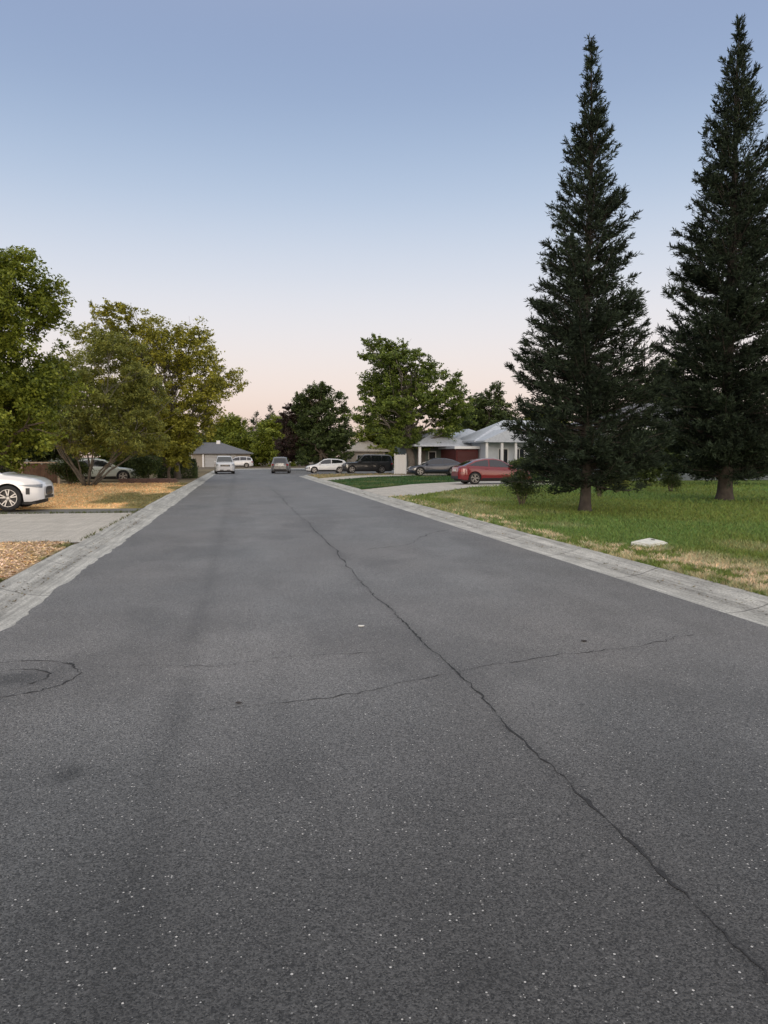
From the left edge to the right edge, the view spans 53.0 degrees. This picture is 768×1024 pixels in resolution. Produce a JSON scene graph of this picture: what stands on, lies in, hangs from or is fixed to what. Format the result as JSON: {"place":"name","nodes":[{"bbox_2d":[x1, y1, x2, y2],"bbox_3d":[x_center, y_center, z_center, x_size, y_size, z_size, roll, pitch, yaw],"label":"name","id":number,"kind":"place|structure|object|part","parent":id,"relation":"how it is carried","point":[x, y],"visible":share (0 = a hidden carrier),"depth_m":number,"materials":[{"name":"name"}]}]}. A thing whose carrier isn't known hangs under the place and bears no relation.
{"place":"outdoors","nodes":[
{"label":"outdoors","id":0,"kind":"place"},
{"bbox_2d":[0,513,131,541],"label":"driveway","id":1,"kind":"structure","parent":0,"point":[73,527],"depth_m":17.55,"materials":[{"name":"concrete"}]},
{"bbox_2d":[0,509,140,541],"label":"weeds","id":2,"kind":"object","parent":1,"relation":"on","point":[132,512],"visible":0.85,"depth_m":21.24,"materials":[{"name":"plant"}]},
{"bbox_2d":[0,482,187,509],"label":"dry lawn","id":3,"kind":"structure","parent":0,"point":[105,507],"depth_m":29.81,"materials":[{"name":"beige plant"}]},
{"bbox_2d":[0,450,25,472],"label":"shrub","id":4,"kind":"object","parent":3,"relation":"on","point":[6,464],"visible":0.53,"depth_m":27.12,"materials":[{"name":"green plant"}]},
{"bbox_2d":[0,245,93,473],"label":"leafy tree","id":5,"kind":"object","parent":3,"relation":"on","point":[28,395],"visible":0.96,"depth_m":28.50,"materials":[{"name":"green plant"}]},
{"bbox_2d":[41,324,180,485],"bbox_3d":[-14.877,-5.606,41.010,7.566,8.774,6.296,-3,5,-34],"label":"multistem tree","id":6,"kind":"object","parent":3,"relation":"on","point":[127,411],"visible":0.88,"depth_m":40.23,"materials":[{"name":"green plant"}]},
{"bbox_2d":[118,478,178,482],"bbox_3d":[-13.794,-1.817,45.112,3.390,0.292,0.200,-1,4,-11],"label":"brick edging","id":7,"kind":"object","parent":3,"relation":"on","point":[157,480],"visible":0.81,"depth_m":45.06,"materials":[{"name":"brown brick"}]},
{"bbox_2d":[26,469,213,483],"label":"dirt verge","id":8,"kind":"structure","parent":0,"point":[201,472],"depth_m":52.75,"materials":[{"name":"brown soil"}]},
{"bbox_2d":[14,462,59,483],"bbox_3d":[-23.670,-2.191,43.517,10.100,1.270,0.200,-1,4,-11],"label":"wooden fence","id":9,"kind":"object","parent":8,"relation":"on","point":[36,470],"visible":0.27,"depth_m":44.24,"materials":[{"name":"brown wood"}]},
{"bbox_2d":[4,356,109,473],"bbox_3d":[-27.380,-7.595,60.766,10.594,9.984,10.418,-1,4,-8],"label":"leafy tree","id":10,"kind":"object","parent":8,"relation":"on","point":[53,454],"visible":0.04,"depth_m":59.51,"materials":[{"name":"green plant"}]},
{"bbox_2d":[61,458,138,480],"bbox_3d":[-17.885,-2.639,48.464,4.750,1.458,1.943,-1,4,-15],"label":"parked car","id":11,"kind":"object","parent":8,"relation":"on","point":[118,472],"visible":0.47,"depth_m":47.84,"materials":[{"name":"grey paint"}]},
{"bbox_3d":[-17.508,-3.014,47.766,1.230,0.431,0.119,-1,4,-15],"label":"side window","id":12,"kind":"part","parent":11,"relation":"part of","materials":[{"name":"black glass"}]},
{"bbox_2d":[109,452,134,468],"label":"hedge","id":13,"kind":"object","parent":8,"relation":"on","point":[125,464],"visible":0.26,"depth_m":52.84,"materials":[{"name":"green plant"}]},
{"bbox_2d":[86,414,202,472],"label":"leafy tree","id":14,"kind":"object","parent":8,"relation":"on","point":[104,457],"visible":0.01,"depth_m":71.22,"materials":[{"name":"green plant"}]},
{"bbox_2d":[128,453,165,478],"bbox_3d":[-14.599,-2.869,47.462,2.068,2.133,2.141,1,4,13],"label":"shrub","id":15,"kind":"object","parent":8,"relation":"on","point":[144,465],"visible":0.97,"depth_m":47.13,"materials":[{"name":"green plant"}]},
{"bbox_2d":[70,297,248,478],"bbox_3d":[-15.370,-8.386,53.872,12.068,12.424,8.757,-1,4,-11],"label":"leafy tree","id":16,"kind":"object","parent":8,"relation":"on","point":[214,384],"visible":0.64,"depth_m":52.02,"materials":[{"name":"green plant"}]},
{"bbox_2d":[129,408,203,477],"bbox_3d":[-14.443,-4.515,51.740,4.561,4.956,4.653,3,5,34],"label":"tree","id":17,"kind":"object","parent":8,"relation":"on","point":[181,437],"visible":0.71,"depth_m":50.95,"materials":[{"name":"green plant"}]},
{"bbox_2d":[155,458,198,477],"bbox_3d":[-15.097,-3.158,56.307,3.121,1.644,2.605,-1,4,-11],"label":"hedge","id":18,"kind":"object","parent":8,"relation":"on","point":[192,470],"visible":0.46,"depth_m":55.56,"materials":[{"name":"green plant"}]},
{"bbox_2d":[23,463,312,543],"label":"yard","id":19,"kind":"structure","parent":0,"point":[267,466],"depth_m":116.17,"materials":[{"name":"brown soil"}]},
{"bbox_2d":[0,540,73,581],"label":"mulch bed","id":20,"kind":"object","parent":19,"relation":"on","point":[34,546],"visible":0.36,"depth_m":12.37,"materials":[{"name":"brown wood"}]},
{"bbox_2d":[43,457,99,483],"bbox_3d":[-17.455,-2.377,42.948,2.953,1.799,1.557,-1,4,-11],"label":"shrub","id":21,"kind":"object","parent":19,"relation":"on","point":[63,470],"visible":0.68,"depth_m":42.89,"materials":[{"name":"green plant"}]},
{"bbox_2d":[0,508,142,513],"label":"driveway left edge","id":22,"kind":"object","parent":19,"relation":"on","point":[30,511],"visible":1,"depth_m":22.53,"materials":[{"name":"concrete"}]},
{"bbox_2d":[0,464,53,510],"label":"parked car","id":23,"kind":"object","parent":22,"relation":"on","point":[17,490],"visible":1,"depth_m":21.85,"materials":[{"name":"white paint"}]},
{"bbox_2d":[191,432,204,442],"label":"leafy tree","id":24,"kind":"object","parent":19,"relation":"on","point":[198,437],"depth_m":123.94,"materials":[{"name":"green plant"}]},
{"bbox_2d":[195,432,222,441],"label":"leafy tree","id":25,"kind":"object","parent":19,"relation":"on","point":[204,440],"visible":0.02,"depth_m":157.96,"materials":[{"name":"green plant"}]},
{"bbox_2d":[189,441,252,466],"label":"house","id":26,"kind":"structure","parent":19,"relation":"on","point":[205,454],"depth_m":121.11,"materials":[{"name":"white"}]},
{"bbox_2d":[205,455,235,466],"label":"garage door","id":27,"kind":"structure","parent":26,"relation":"in","point":[209,459],"depth_m":120.77,"materials":[{"name":"grey metal"}]},
{"bbox_2d":[202,412,258,465],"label":"leafy tree","id":28,"kind":"object","parent":19,"relation":"on","point":[234,433],"visible":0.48,"depth_m":132.87,"materials":[{"name":"green plant"}]},
{"bbox_2d":[232,456,252,467],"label":"parked car","id":29,"kind":"object","parent":19,"relation":"on","point":[244,461],"visible":0.61,"depth_m":114.10,"materials":[{"name":"white paint"}]},
{"bbox_2d":[246,410,260,463],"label":"conifer tree","id":30,"kind":"object","parent":19,"relation":"on","point":[253,421],"visible":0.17,"depth_m":154.99,"materials":[{"name":"green plant"}]},
{"bbox_2d":[264,405,275,464],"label":"conifer tree","id":31,"kind":"object","parent":19,"relation":"on","point":[268,417],"visible":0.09,"depth_m":147.41,"materials":[{"name":"green plant"}]},
{"bbox_2d":[249,413,297,466],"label":"leafy tree","id":32,"kind":"object","parent":19,"relation":"on","point":[262,448],"visible":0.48,"depth_m":128.07,"materials":[{"name":"green plant"}]},
{"bbox_2d":[341,440,389,461],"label":"house","id":33,"kind":"structure","parent":19,"relation":"on","point":[359,449],"depth_m":109.05,"materials":[{"name":"white"}]},
{"bbox_2d":[342,418,394,467],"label":"leafy tree","id":34,"kind":"object","parent":19,"relation":"on","point":[362,433],"visible":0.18,"depth_m":111.36,"materials":[{"name":"green plant"}]},
{"bbox_2d":[24,458,312,462],"bbox_3d":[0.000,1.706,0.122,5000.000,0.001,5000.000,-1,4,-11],"label":"ground","id":35,"kind":"structure","parent":0,"point":[90,458],"depth_m":377.21,"materials":[{"name":"soil"}]},
{"bbox_2d":[0,468,393,630],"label":"kerb","id":36,"kind":"structure","parent":35,"relation":"on","point":[12,612],"depth_m":11.67,"materials":[{"name":"concrete"}]},
{"bbox_2d":[2,514,145,607],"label":"leaf litter","id":37,"kind":"object","parent":36,"relation":"on","point":[77,556],"visible":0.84,"depth_m":12.46,"materials":[{"name":"brown plant"}]},
{"bbox_2d":[272,403,306,461],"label":"plum tree","id":38,"kind":"object","parent":35,"relation":"on","point":[285,444],"visible":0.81,"depth_m":97.28,"materials":[{"name":"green plant"}]},
{"bbox_2d":[286,380,356,465],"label":"dark tree","id":39,"kind":"object","parent":35,"relation":"on","point":[323,436],"visible":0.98,"depth_m":95.29,"materials":[{"name":"green plant"}]},
{"bbox_2d":[395,429,475,472],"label":"house","id":40,"kind":"structure","parent":35,"relation":"on","point":[421,456],"depth_m":69.31,"materials":[{"name":"white"}]},
{"bbox_2d":[417,450,424,464],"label":"door","id":41,"kind":"structure","parent":40,"relation":"in","point":[422,452],"depth_m":70.64,"materials":[{"name":"grey paint"}]},
{"bbox_2d":[428,451,435,459],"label":"window","id":42,"kind":"structure","parent":40,"relation":"in","point":[431,454],"depth_m":70.83,"materials":[{"name":"white"}]},
{"bbox_2d":[458,381,519,430],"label":"leafy tree","id":43,"kind":"object","parent":35,"relation":"on","point":[489,416],"visible":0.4,"depth_m":87.61,"materials":[{"name":"green plant"}]},
{"bbox_2d":[299,474,767,626],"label":"kerb","id":44,"kind":"structure","parent":35,"relation":"on","point":[650,576],"depth_m":11.26,"materials":[{"name":"concrete"}]},
{"bbox_2d":[327,482,758,608],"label":"leaf litter","id":45,"kind":"object","parent":44,"relation":"on","point":[561,549],"visible":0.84,"depth_m":12.16,"materials":[{"name":"brown plant"}]},
{"bbox_2d":[524,404,571,422],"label":"leafy tree","id":46,"kind":"object","parent":35,"relation":"on","point":[544,419],"visible":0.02,"depth_m":96.74,"materials":[{"name":"green plant"}]},
{"bbox_2d":[309,473,442,477],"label":"lawn corner","id":47,"kind":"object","parent":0,"point":[320,476],"visible":0.3,"depth_m":67.31,"materials":[{"name":"green plant"}]},
{"bbox_2d":[311,472,426,477],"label":"grass","id":48,"kind":"structure","parent":47,"relation":"on","point":[322,475],"depth_m":65.89,"materials":[{"name":"green plant"}]},
{"bbox_2d":[394,454,405,473],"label":"fence panel","id":49,"kind":"object","parent":47,"relation":"on","point":[400,464],"visible":0.9,"depth_m":68.51,"materials":[{"name":"white"}]},
{"bbox_2d":[343,334,477,473],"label":"street tree","id":50,"kind":"object","parent":47,"relation":"on","point":[389,393],"visible":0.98,"depth_m":67.45,"materials":[{"name":"green plant"}]},
{"bbox_2d":[319,474,445,480],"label":"driveway","id":51,"kind":"structure","parent":0,"point":[337,478],"depth_m":60.81,"materials":[{"name":"concrete"}]},
{"bbox_2d":[407,458,460,475],"bbox_3d":[4.221,-3.734,63.373,4.650,1.458,1.943,0,4,-7],"label":"parked car","id":52,"kind":"object","parent":51,"relation":"on","point":[438,466],"visible":0.87,"depth_m":62.56,"materials":[{"name":"grey paint"}]},
{"bbox_3d":[4.113,-4.102,62.584,1.230,0.432,0.119,0,4,-7],"label":"side window","id":53,"kind":"part","parent":52,"relation":"part of","materials":[{"name":"grey glass"}]},
{"bbox_3d":[5.380,-4.133,62.725,1.180,0.367,0.110,0,4,-7],"label":"side window","id":54,"kind":"part","parent":52,"relation":"part of","materials":[{"name":"grey glass"}]},
{"bbox_2d":[0,469,767,1023],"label":"road","id":55,"kind":"structure","parent":0,"point":[464,777],"depth_m":3.90,"materials":[{"name":"grey asphalt"}]},
{"bbox_2d":[214,455,234,473],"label":"parked car","id":56,"kind":"object","parent":55,"relation":"on","point":[224,464],"visible":0.99,"depth_m":75.32,"materials":[{"name":"white paint"}]},
{"bbox_2d":[271,457,290,472],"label":"parked car","id":57,"kind":"object","parent":55,"relation":"on","point":[280,464],"visible":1,"depth_m":77.22,"materials":[{"name":"grey paint"}]},
{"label":"rear window","id":58,"kind":"part","parent":57,"relation":"part of","materials":[{"name":"grey glass"}]},
{"bbox_2d":[305,458,344,472],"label":"parked car","id":59,"kind":"object","parent":55,"relation":"on","point":[328,465],"visible":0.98,"depth_m":78.57,"materials":[{"name":"white paint"}]},
{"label":"side window","id":60,"kind":"part","parent":59,"relation":"part of","materials":[{"name":"grey glass"}]},
{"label":"side window","id":61,"kind":"part","parent":59,"relation":"part of","materials":[{"name":"black glass"}]},
{"bbox_2d":[342,454,392,472],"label":"parked car","id":62,"kind":"object","parent":55,"relation":"on","point":[376,463],"visible":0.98,"depth_m":78.70,"materials":[{"name":"black paint"}]},
{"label":"side window","id":63,"kind":"part","parent":62,"relation":"part of","materials":[{"name":"black glass"}]},
{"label":"side window","id":64,"kind":"part","parent":62,"relation":"part of","materials":[{"name":"black glass"}]},
{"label":"side window","id":65,"kind":"part","parent":62,"relation":"part of","materials":[{"name":"black glass"}]},
{"bbox_2d":[0,0,767,457],"label":"sky","id":66,"kind":"structure","parent":0,"point":[304,180],"materials":[{"name":"blue"}]},
{"bbox_2d":[351,475,450,495],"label":"yard","id":67,"kind":"structure","parent":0,"point":[411,475],"depth_m":65.72,"materials":[{"name":"green plant"}]},
{"bbox_2d":[438,446,479,462],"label":"garage","id":68,"kind":"structure","parent":67,"relation":"on","point":[460,454],"depth_m":65.78,"materials":[{"name":"red brick"}]},
{"bbox_2d":[458,451,475,462],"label":"garage door","id":69,"kind":"structure","parent":68,"relation":"in","point":[463,456],"depth_m":65.73,"materials":[{"name":"red"}]},
{"bbox_2d":[460,420,553,463],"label":"house","id":70,"kind":"structure","parent":67,"relation":"on","point":[494,441],"depth_m":64.79,"materials":[{"name":"white"}]},
{"bbox_2d":[498,448,507,462],"bbox_3d":[10.030,-4.577,64.780,0.890,1.540,0.067,-1,4,-11],"label":"window","id":71,"kind":"structure","parent":70,"relation":"in","point":[505,450],"depth_m":64.79,"materials":[{"name":"white"}]},
{"bbox_2d":[517,448,524,458],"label":"window","id":72,"kind":"structure","parent":70,"relation":"in","point":[519,451],"depth_m":65.04,"materials":[{"name":"white"}]},
{"bbox_2d":[636,356,682,402],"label":"leafy tree","id":73,"kind":"object","parent":67,"relation":"on","point":[673,361],"visible":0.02,"depth_m":65.80,"materials":[{"name":"green plant"}]},
{"bbox_2d":[554,403,767,480],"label":"house","id":74,"kind":"structure","parent":67,"relation":"on","point":[686,476],"depth_m":51.43,"materials":[{"name":"white"}]},
{"bbox_2d":[327,475,548,488],"bbox_3d":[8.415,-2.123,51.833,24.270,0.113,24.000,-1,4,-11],"label":"lawn island","id":75,"kind":"structure","parent":0,"point":[385,485],"depth_m":48.26,"materials":[{"name":"plant"}]},
{"bbox_2d":[364,481,549,496],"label":"driveway","id":76,"kind":"structure","parent":0,"point":[413,489],"depth_m":38.14,"materials":[{"name":"concrete"}]},
{"bbox_2d":[451,458,531,483],"bbox_3d":[6.107,-2.331,43.732,4.450,1.458,1.907,-1,4,-14],"label":"parked car","id":77,"kind":"object","parent":76,"relation":"on","point":[475,471],"visible":0.72,"depth_m":42.83,"materials":[{"name":"red paint"}]},
{"bbox_3d":[4.511,-2.729,43.314,0.565,0.268,1.401,-1,4,-14],"label":"rear window","id":78,"kind":"part","parent":77,"relation":"part of","materials":[{"name":"glass"}]},
{"bbox_3d":[5.230,-2.706,42.738,1.180,0.365,0.109,-1,4,-14],"label":"side window","id":79,"kind":"part","parent":77,"relation":"part of","materials":[{"name":"grey glass"}]},
{"bbox_3d":[6.468,-2.706,43.044,1.230,0.433,0.119,-1,4,-14],"label":"side window","id":80,"kind":"part","parent":77,"relation":"part of","materials":[{"name":"grey glass"}]},
{"bbox_2d":[388,480,767,595],"bbox_3d":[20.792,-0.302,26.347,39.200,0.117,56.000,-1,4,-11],"label":"lawn","id":81,"kind":"structure","parent":0,"point":[749,481],"depth_m":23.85,"materials":[{"name":"green plant"}]},
{"bbox_2d":[500,469,547,504],"bbox_3d":[4.535,-0.875,24.550,1.600,1.419,1.182,1,4,14],"label":"shrub","id":82,"kind":"object","parent":81,"relation":"on","point":[519,490],"visible":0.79,"depth_m":24.47,"materials":[{"name":"green plant"}]},
{"bbox_2d":[508,457,550,477],"bbox_3d":[9.977,-3.068,52.709,3.724,1.790,2.395,-1,4,-11],"label":"shrub","id":83,"kind":"object","parent":81,"relation":"on","point":[517,461],"visible":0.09,"depth_m":52.09,"materials":[{"name":"green plant"}]},
{"bbox_2d":[497,33,678,510],"bbox_3d":[5.622,-6.479,21.505,5.245,13.171,4.961,-1,4,-11],"label":"conifer tree","id":84,"kind":"object","parent":81,"relation":"on","point":[576,332],"visible":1,"depth_m":20.84,"materials":[{"name":"green plant"}]},
{"bbox_2d":[592,481,606,496],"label":"shrub","id":85,"kind":"object","parent":81,"relation":"on","point":[599,492],"visible":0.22,"depth_m":29.53,"materials":[{"name":"green plant"}]},
{"bbox_2d":[613,479,631,491],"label":"shrub","id":86,"kind":"object","parent":81,"relation":"on","point":[624,483],"visible":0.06,"depth_m":33.37,"materials":[{"name":"green plant"}]},
{"bbox_2d":[631,538,667,546],"bbox_3d":[4.582,0.552,13.299,0.540,0.104,0.380,-7,15,-38],"label":"meter box","id":87,"kind":"object","parent":81,"relation":"on","point":[649,541],"visible":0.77,"depth_m":13.23,"materials":[{"name":"concrete"}]},
{"bbox_2d":[622,426,689,485],"bbox_3d":[14.010,-3.213,41.171,5.062,3.738,3.606,-1,4,-11],"label":"shrub","id":88,"kind":"object","parent":81,"relation":"on","point":[646,475],"visible":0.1,"depth_m":40.54,"materials":[{"name":"green plant"}]},
{"bbox_2d":[655,467,685,490],"bbox_3d":[12.832,-1.460,34.422,1.298,1.178,0.954,-1,4,-11],"label":"shrub","id":89,"kind":"object","parent":81,"relation":"on","point":[675,480],"visible":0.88,"depth_m":34.38,"materials":[{"name":"green plant"}]},
{"bbox_2d":[641,13,767,499],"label":"conifer tree","id":90,"kind":"object","parent":81,"relation":"on","point":[728,436],"visible":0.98,"depth_m":26.13,"materials":[{"name":"green plant"}]},
{"bbox_2d":[704,451,765,483],"bbox_3d":[19.127,-3.451,43.263,5.720,3.944,4.324,-1,4,-11],"label":"shrub","id":91,"kind":"object","parent":81,"relation":"on","point":[737,478],"depth_m":43.35,"materials":[{"name":"green plant"}]}
]}

